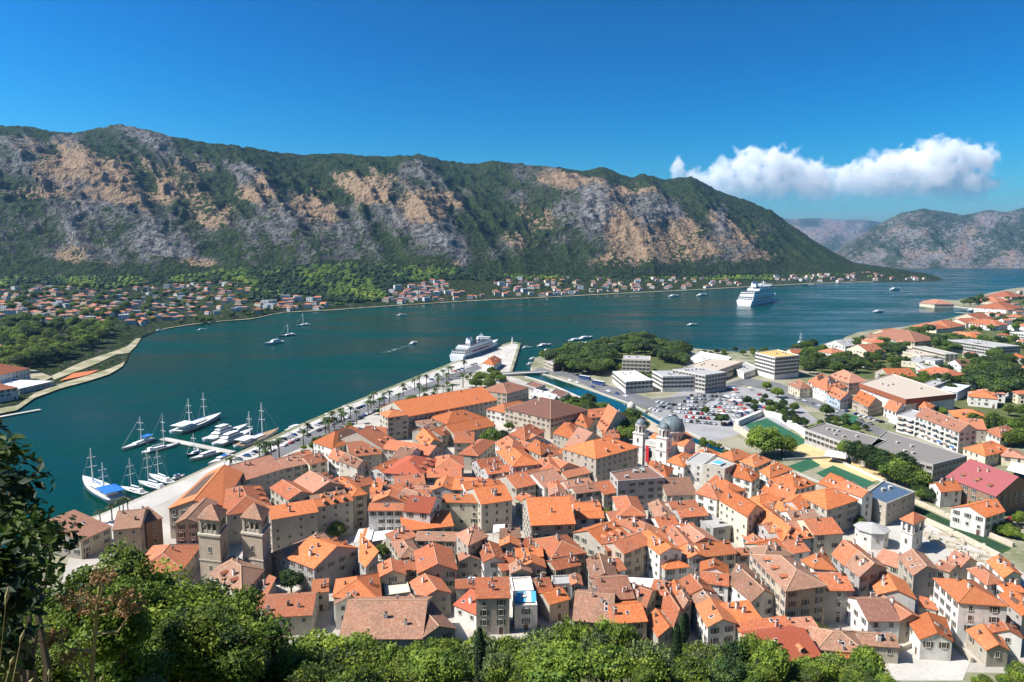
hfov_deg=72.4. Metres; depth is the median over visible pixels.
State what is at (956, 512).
window
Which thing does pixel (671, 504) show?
town house
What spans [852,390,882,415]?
suburb house
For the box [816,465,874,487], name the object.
sports court
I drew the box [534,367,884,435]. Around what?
river road
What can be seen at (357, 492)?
town house
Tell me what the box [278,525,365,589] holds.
square paving
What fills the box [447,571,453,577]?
window
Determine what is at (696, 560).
window
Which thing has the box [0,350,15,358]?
shore tree
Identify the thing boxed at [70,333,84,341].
shore tree
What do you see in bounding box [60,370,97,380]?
clay court
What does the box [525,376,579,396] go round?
canal quay wall
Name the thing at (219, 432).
motor yacht
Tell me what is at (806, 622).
town house
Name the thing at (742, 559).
window
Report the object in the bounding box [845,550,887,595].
town house
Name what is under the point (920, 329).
pine tree
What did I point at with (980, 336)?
pine tree
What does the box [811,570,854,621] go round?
town house
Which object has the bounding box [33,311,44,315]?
shore house
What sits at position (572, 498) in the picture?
town house
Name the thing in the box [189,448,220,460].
motor yacht
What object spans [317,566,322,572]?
window
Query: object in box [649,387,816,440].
car park surface
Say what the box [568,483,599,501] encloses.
town house
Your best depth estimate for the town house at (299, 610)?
199.96 m
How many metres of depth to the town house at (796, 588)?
201.72 m
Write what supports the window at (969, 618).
in the town house at (962, 605)
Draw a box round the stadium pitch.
[745,418,804,445]
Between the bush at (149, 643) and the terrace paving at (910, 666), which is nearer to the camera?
the bush at (149, 643)
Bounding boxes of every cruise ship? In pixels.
[449,334,497,360]
[736,280,775,305]
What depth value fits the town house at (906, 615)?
194.12 m
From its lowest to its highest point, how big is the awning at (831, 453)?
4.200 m
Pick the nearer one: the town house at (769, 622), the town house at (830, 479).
the town house at (769, 622)
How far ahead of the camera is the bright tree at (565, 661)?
109.65 m
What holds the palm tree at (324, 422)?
on the ground at (1014, 555)
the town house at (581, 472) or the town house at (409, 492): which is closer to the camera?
the town house at (409, 492)
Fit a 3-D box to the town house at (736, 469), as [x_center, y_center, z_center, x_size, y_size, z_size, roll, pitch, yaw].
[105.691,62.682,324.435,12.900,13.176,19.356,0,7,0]
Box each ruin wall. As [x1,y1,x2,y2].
[930,535,940,539]
[932,539,941,542]
[938,532,951,536]
[938,543,956,549]
[947,540,956,544]
[966,550,983,553]
[975,558,986,565]
[977,552,993,558]
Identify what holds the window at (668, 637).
in the town house at (659, 627)
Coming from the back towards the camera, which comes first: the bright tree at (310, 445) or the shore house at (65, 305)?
the shore house at (65, 305)
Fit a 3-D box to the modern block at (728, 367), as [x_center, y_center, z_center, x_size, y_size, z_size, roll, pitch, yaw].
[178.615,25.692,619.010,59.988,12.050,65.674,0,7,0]
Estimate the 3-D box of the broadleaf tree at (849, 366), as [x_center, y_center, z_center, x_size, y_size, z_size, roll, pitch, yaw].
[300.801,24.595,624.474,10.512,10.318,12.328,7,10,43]
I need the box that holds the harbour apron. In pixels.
[29,370,50,379]
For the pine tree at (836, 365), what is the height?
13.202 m
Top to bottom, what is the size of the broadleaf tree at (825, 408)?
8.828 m
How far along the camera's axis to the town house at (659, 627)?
191.01 m
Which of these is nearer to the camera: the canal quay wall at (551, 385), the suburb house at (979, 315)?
the canal quay wall at (551, 385)
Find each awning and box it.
[354,528,373,541]
[372,530,392,543]
[493,524,504,532]
[516,591,535,601]
[628,577,653,587]
[824,450,846,464]
[840,413,857,422]
[888,415,896,425]
[1007,461,1023,474]
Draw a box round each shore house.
[0,306,10,310]
[1,295,9,299]
[4,309,16,313]
[11,286,18,289]
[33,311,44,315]
[35,296,43,299]
[44,307,55,312]
[50,302,62,305]
[50,311,59,315]
[51,291,59,295]
[55,298,64,301]
[61,303,69,307]
[62,313,74,318]
[66,310,76,315]
[88,291,97,295]
[107,302,118,305]
[108,311,114,316]
[113,294,122,298]
[118,314,128,319]
[124,305,134,309]
[125,319,135,324]
[136,320,145,325]
[137,313,146,317]
[152,303,159,306]
[161,315,170,320]
[168,312,178,316]
[177,307,185,310]
[177,315,184,319]
[200,306,207,310]
[215,295,222,299]
[235,300,242,303]
[253,308,262,314]
[254,302,263,307]
[260,300,271,303]
[261,304,270,309]
[286,301,294,305]
[286,306,293,311]
[293,296,302,300]
[305,303,311,307]
[306,297,315,301]
[313,306,321,309]
[314,296,321,300]
[320,302,328,307]
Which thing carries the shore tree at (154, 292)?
on the mountain ridge
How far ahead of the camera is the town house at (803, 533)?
244.65 m
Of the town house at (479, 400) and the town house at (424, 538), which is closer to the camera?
the town house at (424, 538)
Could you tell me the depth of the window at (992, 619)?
192.22 m
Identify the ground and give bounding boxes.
[0,287,1023,681]
[567,350,683,371]
[799,299,1023,428]
[871,520,987,565]
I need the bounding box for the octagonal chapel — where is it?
[854,522,890,549]
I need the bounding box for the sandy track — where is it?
[51,352,117,378]
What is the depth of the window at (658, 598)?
208.42 m
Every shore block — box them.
[0,363,30,382]
[0,382,18,401]
[2,379,54,393]
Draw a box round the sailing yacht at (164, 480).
[149,454,174,484]
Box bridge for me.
[502,370,548,375]
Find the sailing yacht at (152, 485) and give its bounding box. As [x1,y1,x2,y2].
[138,449,163,489]
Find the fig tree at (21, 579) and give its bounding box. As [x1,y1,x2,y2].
[0,418,87,681]
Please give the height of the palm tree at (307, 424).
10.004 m
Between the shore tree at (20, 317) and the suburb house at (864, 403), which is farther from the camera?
the shore tree at (20, 317)
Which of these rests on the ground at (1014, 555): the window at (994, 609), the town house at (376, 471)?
the town house at (376, 471)
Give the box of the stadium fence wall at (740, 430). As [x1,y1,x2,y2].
[733,423,748,438]
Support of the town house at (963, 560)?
on the ground at (1014, 555)
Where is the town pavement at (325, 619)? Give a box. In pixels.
[59,363,1023,672]
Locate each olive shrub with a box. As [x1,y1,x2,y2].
[460,629,497,681]
[470,647,495,681]
[479,650,515,681]
[526,627,559,642]
[578,626,617,681]
[586,676,607,681]
[625,637,662,681]
[653,642,670,681]
[664,650,700,681]
[689,650,716,681]
[693,645,728,679]
[867,677,879,681]
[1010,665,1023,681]
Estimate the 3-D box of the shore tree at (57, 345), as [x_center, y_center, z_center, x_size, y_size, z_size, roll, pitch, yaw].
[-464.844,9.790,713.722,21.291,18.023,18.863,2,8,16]
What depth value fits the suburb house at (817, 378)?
542.08 m
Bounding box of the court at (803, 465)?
[788,459,819,471]
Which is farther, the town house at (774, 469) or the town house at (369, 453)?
the town house at (369, 453)
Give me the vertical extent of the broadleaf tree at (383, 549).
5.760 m
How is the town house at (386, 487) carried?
on the ground at (1014, 555)
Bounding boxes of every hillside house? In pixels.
[925,358,943,364]
[969,331,982,334]
[978,389,1005,402]
[984,324,999,330]
[997,333,1008,337]
[999,319,1011,324]
[1005,392,1011,398]
[1007,325,1018,330]
[1011,390,1023,403]
[1013,310,1023,314]
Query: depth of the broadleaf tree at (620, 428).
397.14 m
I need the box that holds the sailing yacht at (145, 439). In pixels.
[121,421,154,450]
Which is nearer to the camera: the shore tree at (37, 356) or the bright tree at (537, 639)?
the bright tree at (537, 639)
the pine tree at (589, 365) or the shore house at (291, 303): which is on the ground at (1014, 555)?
the pine tree at (589, 365)
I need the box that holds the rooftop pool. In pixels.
[711,460,725,465]
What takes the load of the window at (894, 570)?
in the town house at (889, 559)
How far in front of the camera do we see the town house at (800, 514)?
261.10 m
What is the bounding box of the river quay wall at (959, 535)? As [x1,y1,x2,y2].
[910,511,1000,555]
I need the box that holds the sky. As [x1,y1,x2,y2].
[0,0,1023,221]
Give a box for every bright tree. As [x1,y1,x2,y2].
[308,440,314,449]
[327,521,346,539]
[379,641,410,662]
[381,655,408,666]
[381,662,403,674]
[395,667,418,681]
[403,645,464,681]
[405,638,424,655]
[409,635,474,681]
[427,645,472,681]
[468,378,482,386]
[472,371,483,378]
[482,377,495,386]
[483,374,494,380]
[486,636,500,655]
[487,366,496,372]
[488,634,517,646]
[490,370,501,380]
[496,374,506,382]
[496,637,522,660]
[508,673,520,681]
[510,655,523,674]
[514,668,526,681]
[515,641,550,681]
[518,632,567,646]
[524,636,594,681]
[548,614,574,639]
[561,619,592,681]
[588,615,612,681]
[606,619,643,681]
[628,653,670,681]
[631,666,656,681]
[668,642,694,653]
[687,639,726,656]
[699,438,707,443]
[736,631,765,663]
[744,424,785,455]
[748,636,792,681]
[750,662,776,681]
[751,651,790,681]
[762,381,771,390]
[770,387,784,397]
[777,434,799,454]
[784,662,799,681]
[790,654,831,681]
[795,664,824,681]
[816,650,850,681]
[837,661,870,681]
[839,671,866,681]
[849,644,889,678]
[874,671,895,681]
[938,407,947,412]
[969,676,977,681]
[978,673,993,681]
[992,524,1003,533]
[995,673,1014,681]
[1000,527,1013,537]
[1002,660,1023,678]
[1011,514,1023,523]
[1011,530,1021,538]
[1015,510,1023,516]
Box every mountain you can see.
[784,218,881,252]
[836,208,1023,267]
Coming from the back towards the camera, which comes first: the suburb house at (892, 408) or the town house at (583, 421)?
the suburb house at (892, 408)
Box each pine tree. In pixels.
[539,350,551,356]
[542,351,557,359]
[555,355,573,371]
[559,345,573,352]
[563,341,574,345]
[565,360,581,374]
[569,350,581,354]
[574,344,586,349]
[574,357,590,361]
[578,361,587,373]
[579,350,590,357]
[581,346,597,349]
[585,352,596,357]
[585,361,598,374]
[586,340,599,343]
[591,354,607,359]
[591,364,604,375]
[597,338,609,343]
[597,353,612,359]
[597,358,615,373]
[598,347,616,355]
[600,352,613,358]
[609,337,619,342]
[609,344,622,357]
[613,341,624,345]
[620,333,628,339]
[621,343,637,354]
[627,331,640,338]
[629,336,642,342]
[635,341,650,355]
[640,333,653,338]
[643,338,656,343]
[650,344,659,355]
[651,347,663,359]
[654,338,665,344]
[656,350,669,362]
[658,342,672,346]
[665,350,678,363]
[667,344,683,349]
[671,340,681,344]
[672,352,689,365]
[674,349,687,361]
[678,355,690,366]
[683,344,693,351]
[715,413,730,424]
[790,344,802,348]
[799,352,809,355]
[799,355,812,359]
[799,359,810,369]
[803,363,816,373]
[812,351,826,356]
[815,358,830,372]
[829,360,844,372]
[831,357,847,364]
[848,359,865,372]
[850,340,861,344]
[852,337,861,340]
[861,357,873,361]
[876,336,890,341]
[880,346,893,356]
[890,344,906,355]
[901,341,910,345]
[913,326,926,331]
[922,324,936,331]
[930,339,943,345]
[931,335,945,340]
[940,345,949,349]
[942,339,952,350]
[948,343,961,352]
[954,334,965,338]
[960,363,983,373]
[962,370,991,389]
[965,373,994,388]
[966,297,976,304]
[969,357,987,363]
[976,334,993,341]
[977,380,1001,387]
[979,355,993,360]
[980,361,993,364]
[981,366,1003,369]
[981,370,996,378]
[981,382,1011,393]
[985,349,1001,356]
[988,367,1014,377]
[989,356,1012,361]
[992,347,1004,352]
[992,352,1017,360]
[993,359,1007,367]
[996,376,1023,389]
[1004,361,1021,367]
[1004,366,1023,378]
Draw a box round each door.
[319,603,323,610]
[498,626,503,634]
[523,622,528,629]
[557,612,561,620]
[835,614,840,621]
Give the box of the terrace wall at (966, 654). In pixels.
[898,639,973,662]
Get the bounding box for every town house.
[44,510,112,558]
[112,508,149,555]
[141,506,163,551]
[145,544,199,588]
[174,497,217,543]
[208,555,264,600]
[223,485,271,545]
[228,454,284,494]
[256,574,275,593]
[256,590,319,634]
[267,499,318,551]
[269,479,312,505]
[270,532,328,579]
[276,453,306,480]
[286,536,358,591]
[287,449,311,455]
[293,470,345,493]
[300,533,323,544]
[302,451,327,474]
[309,486,345,499]
[311,578,328,610]
[313,425,359,462]
[314,492,353,537]
[328,448,345,477]
[332,572,381,624]
[334,476,367,527]
[334,589,356,629]
[338,452,368,477]
[339,425,395,463]
[339,594,432,647]
[346,441,381,467]
[348,472,363,479]
[352,476,373,504]
[359,532,378,574]
[365,425,387,434]
[368,458,397,479]
[368,502,405,540]
[369,484,389,502]
[370,479,383,501]
[370,490,381,500]
[371,488,408,502]
[376,475,388,484]
[377,557,406,595]
[379,407,407,439]
[380,386,496,433]
[382,439,442,462]
[383,455,436,483]
[384,525,415,557]
[384,576,409,595]
[388,446,421,460]
[389,480,415,491]
[390,539,417,560]
[392,472,425,484]
[400,488,431,497]
[400,510,453,533]
[402,495,443,523]
[402,555,416,586]
[406,593,456,640]
[409,572,451,614]
[412,423,435,442]
[412,485,431,495]
[413,416,435,429]
[413,482,433,488]
[414,541,457,596]
[415,428,440,446]
[415,531,457,558]
[426,467,461,484]
[429,424,449,447]
[430,409,482,426]
[431,475,453,497]
[435,454,464,476]
[441,493,477,529]
[443,416,495,445]
[452,477,481,493]
[453,589,475,629]
[454,430,475,454]
[455,521,488,554]
[455,551,480,578]
[455,575,474,600]
[458,439,495,470]
[460,478,494,493]
[467,482,512,532]
[471,455,502,476]
[475,576,509,634]
[478,540,505,576]
[480,462,510,479]
[485,381,528,404]
[486,400,522,426]
[492,478,502,483]
[495,434,525,456]
[495,550,514,576]
[496,447,540,472]
[496,471,536,505]
[499,524,520,538]
[499,535,520,557]
[504,397,587,438]
[508,559,532,583]
[509,423,544,441]
[510,576,533,609]
[512,592,536,629]
[514,491,534,518]
[514,542,543,558]
[515,467,539,473]
[515,552,546,577]
[517,439,529,446]
[521,537,533,546]
[522,494,575,541]
[525,439,552,460]
[526,432,545,442]
[528,468,564,496]
[531,571,552,592]
[533,533,586,580]
[536,586,569,622]
[538,457,560,473]
[543,448,558,456]
[545,552,581,578]
[547,443,556,449]
[547,479,564,495]
[548,485,566,495]
[551,453,562,459]
[551,575,570,605]
[552,422,583,448]
[552,457,579,470]
[555,493,577,504]
[556,447,562,453]
[559,477,592,493]
[560,466,590,479]
[562,436,638,481]
[564,427,601,446]
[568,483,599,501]
[569,573,582,608]
[571,500,601,512]
[572,413,593,431]
[572,518,627,566]
[572,586,614,629]
[574,507,604,530]
[578,496,604,511]
[585,553,616,589]
[588,407,613,426]
[588,477,615,510]
[588,574,635,601]
[597,404,627,436]
[600,535,619,556]
[601,427,618,436]
[601,532,647,577]
[602,431,619,439]
[604,510,619,521]
[606,557,626,574]
[606,600,647,644]
[610,465,664,509]
[612,495,646,521]
[616,516,657,532]
[630,582,657,622]
[643,529,682,578]
[647,499,676,520]
[647,608,672,647]
[648,460,673,476]
[648,515,678,527]
[651,578,670,608]
[653,525,674,539]
[661,559,690,581]
[661,584,684,637]
[662,473,695,501]
[664,497,698,510]
[665,525,693,546]
[666,452,692,476]
[670,579,682,595]
[671,506,708,526]
[673,518,694,527]
[676,587,691,630]
[678,573,716,594]
[679,523,718,542]
[679,543,706,575]
[685,452,715,485]
[689,589,721,628]
[692,447,719,456]
[692,538,736,575]
[695,483,723,517]
[695,597,736,645]
[699,514,730,540]
[699,557,728,573]
[699,570,728,601]
[702,457,735,485]
[707,474,746,494]
[717,447,750,463]
[719,488,763,546]
[719,600,760,621]
[728,563,774,617]
[730,462,747,482]
[732,466,760,497]
[734,547,749,566]
[735,615,793,641]
[737,625,820,681]
[739,453,771,473]
[741,529,761,546]
[744,536,788,551]
[748,490,782,504]
[748,539,794,569]
[751,554,827,627]
[756,504,795,540]
[756,517,800,538]
[759,460,792,488]
[760,480,776,493]
[764,502,776,512]
[768,470,816,493]
[769,526,813,555]
[773,483,798,501]
[774,500,796,514]
[779,506,819,520]
[781,537,810,563]
[782,494,809,509]
[787,616,818,633]
[791,517,843,559]
[797,487,858,530]
[800,547,836,571]
[808,626,863,654]
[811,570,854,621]
[817,472,846,489]
[831,539,866,571]
[833,480,872,521]
[833,639,852,660]
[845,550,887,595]
[846,591,901,639]
[854,630,900,663]
[869,480,915,525]
[871,572,916,611]
[876,548,900,575]
[881,595,920,643]
[897,548,938,600]
[909,611,953,660]
[918,595,937,614]
[933,576,1009,642]
[935,556,962,578]
[948,549,977,578]
[965,623,1009,666]
[966,564,1003,594]
[986,555,1022,583]
[988,615,1023,657]
[995,578,1023,597]
[998,588,1023,636]
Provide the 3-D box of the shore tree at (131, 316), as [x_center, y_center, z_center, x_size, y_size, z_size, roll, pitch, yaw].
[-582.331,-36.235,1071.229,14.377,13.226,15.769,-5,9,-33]
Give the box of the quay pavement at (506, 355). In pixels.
[96,344,517,527]
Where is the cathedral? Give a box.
[168,464,271,583]
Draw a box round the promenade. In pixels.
[163,282,845,328]
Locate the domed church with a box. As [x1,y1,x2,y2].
[632,411,694,466]
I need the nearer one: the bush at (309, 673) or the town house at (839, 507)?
the bush at (309, 673)
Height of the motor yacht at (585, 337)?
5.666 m
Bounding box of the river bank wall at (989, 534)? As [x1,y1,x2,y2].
[915,499,1014,546]
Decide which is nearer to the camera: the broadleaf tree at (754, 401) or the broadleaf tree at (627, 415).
the broadleaf tree at (627, 415)
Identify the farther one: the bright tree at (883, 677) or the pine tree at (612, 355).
the pine tree at (612, 355)
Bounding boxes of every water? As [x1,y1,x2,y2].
[0,268,1023,547]
[521,374,816,483]
[914,505,1011,553]
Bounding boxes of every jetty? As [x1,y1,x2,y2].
[0,409,40,417]
[159,437,235,453]
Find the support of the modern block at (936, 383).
on the ground at (1014, 555)
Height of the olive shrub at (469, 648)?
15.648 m
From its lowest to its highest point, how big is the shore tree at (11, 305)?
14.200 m
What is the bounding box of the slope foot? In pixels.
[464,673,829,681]
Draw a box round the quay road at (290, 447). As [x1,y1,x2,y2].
[260,365,480,458]
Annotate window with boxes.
[177,524,184,529]
[178,532,184,537]
[189,524,196,528]
[190,532,196,536]
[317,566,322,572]
[340,564,345,570]
[350,551,355,557]
[378,511,384,515]
[378,519,384,523]
[389,576,396,582]
[395,511,401,515]
[409,571,415,576]
[417,541,423,545]
[443,632,450,638]
[447,542,453,546]
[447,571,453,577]
[447,580,454,586]
[460,563,466,567]
[480,610,488,615]
[480,619,488,625]
[491,562,497,567]
[497,599,504,605]
[497,609,504,615]
[497,619,504,625]
[522,608,529,614]
[522,618,529,624]
[533,526,539,530]
[555,525,561,529]
[571,567,577,572]
[634,623,642,629]
[656,595,661,600]
[666,633,672,640]
[668,569,674,574]
[679,568,685,573]
[693,558,700,563]
[710,637,718,643]
[711,627,718,633]
[724,636,732,641]
[725,625,732,632]
[727,555,733,560]
[740,556,746,561]
[766,607,771,613]
[788,601,795,607]
[788,611,794,616]
[789,591,795,597]
[801,609,808,615]
[802,599,808,605]
[814,616,820,622]
[815,597,822,603]
[815,607,821,613]
[816,587,822,593]
[818,535,823,540]
[836,601,840,606]
[861,576,866,582]
[861,616,865,625]
[870,573,875,579]
[873,622,877,628]
[887,649,891,654]
[889,622,893,628]
[890,567,897,573]
[923,641,932,647]
[928,581,933,586]
[929,572,934,578]
[939,606,943,614]
[939,642,948,648]
[951,619,955,627]
[953,510,959,514]
[953,599,957,607]
[964,513,970,518]
[964,625,973,629]
[967,615,972,620]
[969,635,973,644]
[976,516,982,521]
[989,616,998,622]
[990,606,999,612]
[994,651,999,657]
[995,588,1001,594]
[1005,637,1010,642]
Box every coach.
[578,375,590,379]
[592,380,604,385]
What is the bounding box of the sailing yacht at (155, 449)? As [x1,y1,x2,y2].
[141,415,179,453]
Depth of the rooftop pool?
324.30 m
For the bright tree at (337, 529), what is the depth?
261.37 m
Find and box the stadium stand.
[735,410,804,436]
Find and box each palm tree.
[92,510,104,520]
[105,505,116,520]
[115,500,123,510]
[123,497,132,509]
[222,455,236,464]
[254,440,263,456]
[259,448,270,454]
[260,440,268,449]
[265,440,274,455]
[273,437,282,457]
[299,428,307,444]
[303,422,310,437]
[320,417,327,432]
[323,418,332,433]
[328,411,337,426]
[331,416,340,430]
[337,412,347,427]
[346,405,353,418]
[362,400,373,414]
[369,391,378,404]
[374,397,384,407]
[385,390,393,402]
[421,387,428,395]
[459,372,466,387]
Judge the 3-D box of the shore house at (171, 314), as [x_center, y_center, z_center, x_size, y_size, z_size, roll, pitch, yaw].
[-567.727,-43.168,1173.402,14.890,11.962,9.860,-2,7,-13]
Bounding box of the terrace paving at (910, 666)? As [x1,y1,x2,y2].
[888,646,969,680]
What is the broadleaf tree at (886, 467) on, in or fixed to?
on the ground at (1014, 555)
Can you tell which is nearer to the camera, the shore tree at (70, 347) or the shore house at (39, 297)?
the shore tree at (70, 347)
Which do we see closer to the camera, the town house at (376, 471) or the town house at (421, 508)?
the town house at (421, 508)
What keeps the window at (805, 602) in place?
in the town house at (796, 588)
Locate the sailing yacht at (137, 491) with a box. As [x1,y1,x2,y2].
[121,459,147,495]
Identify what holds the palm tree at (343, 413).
on the ground at (1014, 555)
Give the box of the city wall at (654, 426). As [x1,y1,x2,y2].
[640,416,817,489]
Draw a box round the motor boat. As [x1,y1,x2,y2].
[171,474,184,479]
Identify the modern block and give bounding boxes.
[525,381,544,391]
[530,389,556,399]
[543,359,561,371]
[550,388,569,400]
[612,370,652,393]
[622,355,650,375]
[652,370,694,391]
[673,366,725,392]
[685,358,742,377]
[687,351,731,365]
[735,362,755,378]
[755,349,799,379]
[804,423,886,466]
[859,373,955,412]
[871,430,966,480]
[896,349,937,358]
[896,410,918,435]
[901,356,934,367]
[912,346,957,361]
[916,363,938,369]
[924,378,949,387]
[940,383,970,400]
[947,339,1019,355]
[1010,332,1023,340]
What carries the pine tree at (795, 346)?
on the ground at (1014, 555)
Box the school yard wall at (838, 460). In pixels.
[783,456,882,490]
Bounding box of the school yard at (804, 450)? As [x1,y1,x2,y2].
[790,436,890,480]
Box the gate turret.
[627,401,635,408]
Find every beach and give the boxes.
[0,362,124,412]
[113,338,140,353]
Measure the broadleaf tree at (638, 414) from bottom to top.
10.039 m
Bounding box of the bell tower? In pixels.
[899,512,925,551]
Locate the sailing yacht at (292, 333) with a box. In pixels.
[279,323,296,336]
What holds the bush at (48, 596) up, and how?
on the hillside
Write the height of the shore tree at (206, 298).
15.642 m
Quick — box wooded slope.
[0,262,872,302]
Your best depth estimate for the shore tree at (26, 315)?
930.17 m
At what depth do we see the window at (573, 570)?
224.70 m
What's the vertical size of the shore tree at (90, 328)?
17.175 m
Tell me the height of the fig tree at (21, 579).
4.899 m
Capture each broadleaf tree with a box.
[278,568,304,592]
[375,543,389,557]
[448,636,465,645]
[469,630,494,642]
[478,427,501,440]
[498,430,508,438]
[504,422,513,429]
[523,625,548,638]
[559,394,575,401]
[564,400,578,406]
[573,396,582,402]
[577,400,589,406]
[580,393,597,402]
[584,402,599,408]
[586,643,636,681]
[598,401,611,407]
[616,425,626,440]
[620,420,628,426]
[622,412,633,418]
[622,427,633,442]
[627,417,637,426]
[628,409,642,418]
[671,654,711,681]
[700,406,710,411]
[709,657,749,681]
[716,637,749,663]
[742,396,752,402]
[742,662,761,681]
[750,404,758,411]
[751,398,758,403]
[765,399,774,404]
[765,405,775,410]
[774,402,784,410]
[778,398,788,405]
[787,409,796,414]
[789,402,799,409]
[790,414,801,419]
[800,340,813,346]
[800,347,811,353]
[800,418,808,424]
[808,346,818,352]
[809,339,818,345]
[809,356,818,363]
[817,344,827,349]
[819,404,836,415]
[831,415,841,421]
[835,439,848,451]
[840,414,850,417]
[842,418,850,423]
[842,440,865,463]
[843,363,855,370]
[850,424,860,430]
[852,444,878,468]
[853,514,864,523]
[855,518,865,523]
[863,351,871,356]
[864,361,873,369]
[864,450,895,476]
[868,352,881,360]
[874,349,884,354]
[874,363,886,369]
[877,458,907,482]
[886,356,898,362]
[888,361,901,367]
[888,462,923,487]
[893,451,917,465]
[899,356,910,361]
[906,470,933,485]
[913,484,927,498]
[915,489,928,500]
[916,371,928,377]
[918,376,929,382]
[923,488,936,501]
[932,373,942,378]
[941,373,954,381]
[942,365,954,369]
[946,383,957,386]
[953,375,963,383]
[962,352,973,358]
[966,412,985,420]
[985,412,1007,425]
[986,324,994,328]
[997,337,1007,342]
[1001,431,1022,446]
[1002,404,1016,415]
[1005,418,1019,427]
[1009,427,1023,445]
[1010,334,1018,339]
[1011,323,1019,328]
[1013,416,1023,428]
[1015,403,1023,413]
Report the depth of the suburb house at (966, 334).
833.34 m
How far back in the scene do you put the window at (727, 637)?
189.89 m
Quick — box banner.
[645,445,648,462]
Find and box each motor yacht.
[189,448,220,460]
[202,423,247,442]
[208,452,232,465]
[211,428,252,446]
[264,339,284,344]
[537,343,551,346]
[568,338,582,341]
[579,336,592,338]
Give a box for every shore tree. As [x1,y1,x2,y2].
[0,331,8,340]
[0,336,15,344]
[0,345,13,351]
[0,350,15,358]
[0,356,12,363]
[1,341,16,345]
[3,320,16,326]
[3,327,14,336]
[5,302,17,308]
[6,316,17,326]
[8,329,26,336]
[8,354,30,366]
[11,334,28,340]
[12,297,22,301]
[13,338,28,345]
[14,345,22,351]
[15,320,29,326]
[16,311,31,320]
[16,314,27,322]
[18,294,27,300]
[19,326,27,332]
[21,284,30,290]
[21,301,31,305]
[24,342,39,347]
[25,327,39,335]
[26,305,36,309]
[27,338,38,342]
[28,321,42,327]
[29,335,44,339]
[29,345,43,350]
[29,350,47,366]
[31,313,45,321]
[33,326,43,332]
[37,321,46,326]
[37,337,55,343]
[37,342,52,347]
[40,349,53,362]
[41,328,58,336]
[45,298,55,301]
[45,331,56,337]
[45,347,59,360]
[46,320,58,327]
[47,342,67,357]
[49,334,65,340]
[51,316,64,321]
[52,321,64,331]
[54,309,65,313]
[55,347,71,359]
[61,325,69,334]
[62,343,73,356]
[64,315,80,325]
[64,325,80,334]
[65,335,73,343]
[70,302,78,305]
[70,329,86,335]
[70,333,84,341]
[73,339,88,350]
[77,285,86,291]
[77,331,88,335]
[79,310,89,315]
[79,333,98,347]
[82,320,93,325]
[83,317,97,323]
[85,307,95,312]
[85,325,100,331]
[90,329,107,342]
[92,299,100,303]
[94,320,110,325]
[95,293,103,298]
[101,324,114,330]
[103,319,114,325]
[109,307,119,312]
[122,301,130,305]
[129,313,135,318]
[139,304,148,309]
[144,302,151,306]
[144,311,155,315]
[145,297,154,302]
[150,290,158,294]
[202,296,210,303]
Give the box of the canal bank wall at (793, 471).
[542,373,818,482]
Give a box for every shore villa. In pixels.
[382,297,390,301]
[393,285,401,288]
[397,299,404,303]
[399,292,405,296]
[422,297,430,300]
[451,292,459,295]
[494,291,500,295]
[521,288,528,292]
[527,285,534,288]
[539,292,545,296]
[546,291,552,295]
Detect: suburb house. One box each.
[483,355,501,369]
[786,348,800,356]
[788,379,811,397]
[807,373,826,386]
[812,375,847,402]
[819,347,843,355]
[825,338,854,350]
[827,387,852,408]
[828,370,866,393]
[846,343,885,357]
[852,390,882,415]
[861,338,883,347]
[864,329,932,348]
[871,328,894,333]
[875,367,916,377]
[883,399,904,418]
[913,322,949,332]
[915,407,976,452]
[916,366,963,382]
[916,401,934,410]
[919,299,953,307]
[929,477,962,506]
[932,319,965,331]
[945,459,1023,513]
[948,359,970,371]
[948,409,985,418]
[950,498,1005,536]
[952,317,976,327]
[953,312,993,319]
[957,332,976,338]
[957,417,986,440]
[963,441,1006,465]
[967,319,1009,329]
[968,390,997,408]
[974,301,1023,312]
[980,296,1009,303]
[985,291,1023,299]
[985,424,1013,445]
[1000,448,1023,465]
[1006,313,1023,321]
[1014,352,1023,364]
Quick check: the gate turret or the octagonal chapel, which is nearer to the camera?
the octagonal chapel
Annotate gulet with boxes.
[82,448,125,504]
[169,393,220,434]
[233,404,278,448]
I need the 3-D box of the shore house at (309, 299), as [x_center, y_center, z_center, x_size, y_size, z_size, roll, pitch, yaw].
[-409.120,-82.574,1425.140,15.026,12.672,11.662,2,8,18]
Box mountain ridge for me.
[0,124,942,414]
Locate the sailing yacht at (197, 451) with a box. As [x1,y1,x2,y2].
[186,435,201,456]
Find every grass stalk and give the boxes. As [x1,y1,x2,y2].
[0,586,8,664]
[5,656,13,681]
[12,630,24,681]
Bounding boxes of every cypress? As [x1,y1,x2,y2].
[473,626,485,681]
[670,623,682,681]
[679,614,687,647]
[684,612,689,639]
[986,418,990,428]
[990,414,996,428]
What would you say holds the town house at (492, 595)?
on the ground at (1014, 555)
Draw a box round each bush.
[1,642,78,681]
[23,564,102,624]
[23,602,69,648]
[43,619,77,646]
[52,575,151,660]
[54,548,150,608]
[63,644,85,674]
[64,601,151,671]
[64,663,86,681]
[65,537,156,590]
[70,603,174,681]
[77,611,150,671]
[80,641,176,681]
[103,601,173,666]
[134,579,182,617]
[135,642,185,681]
[137,605,231,681]
[145,557,192,595]
[146,622,189,681]
[151,605,227,677]
[164,580,214,618]
[166,582,234,605]
[174,616,266,681]
[188,574,264,613]
[190,591,241,633]
[197,594,276,634]
[242,611,294,681]
[248,634,306,678]
[256,636,332,681]
[283,659,344,681]
[291,627,340,652]
[312,640,395,680]
[316,629,386,667]
[336,656,384,681]
[340,660,416,681]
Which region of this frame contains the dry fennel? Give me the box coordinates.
[37,565,147,681]
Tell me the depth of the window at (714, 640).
189.03 m
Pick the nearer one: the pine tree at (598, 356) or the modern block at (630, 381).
the modern block at (630, 381)

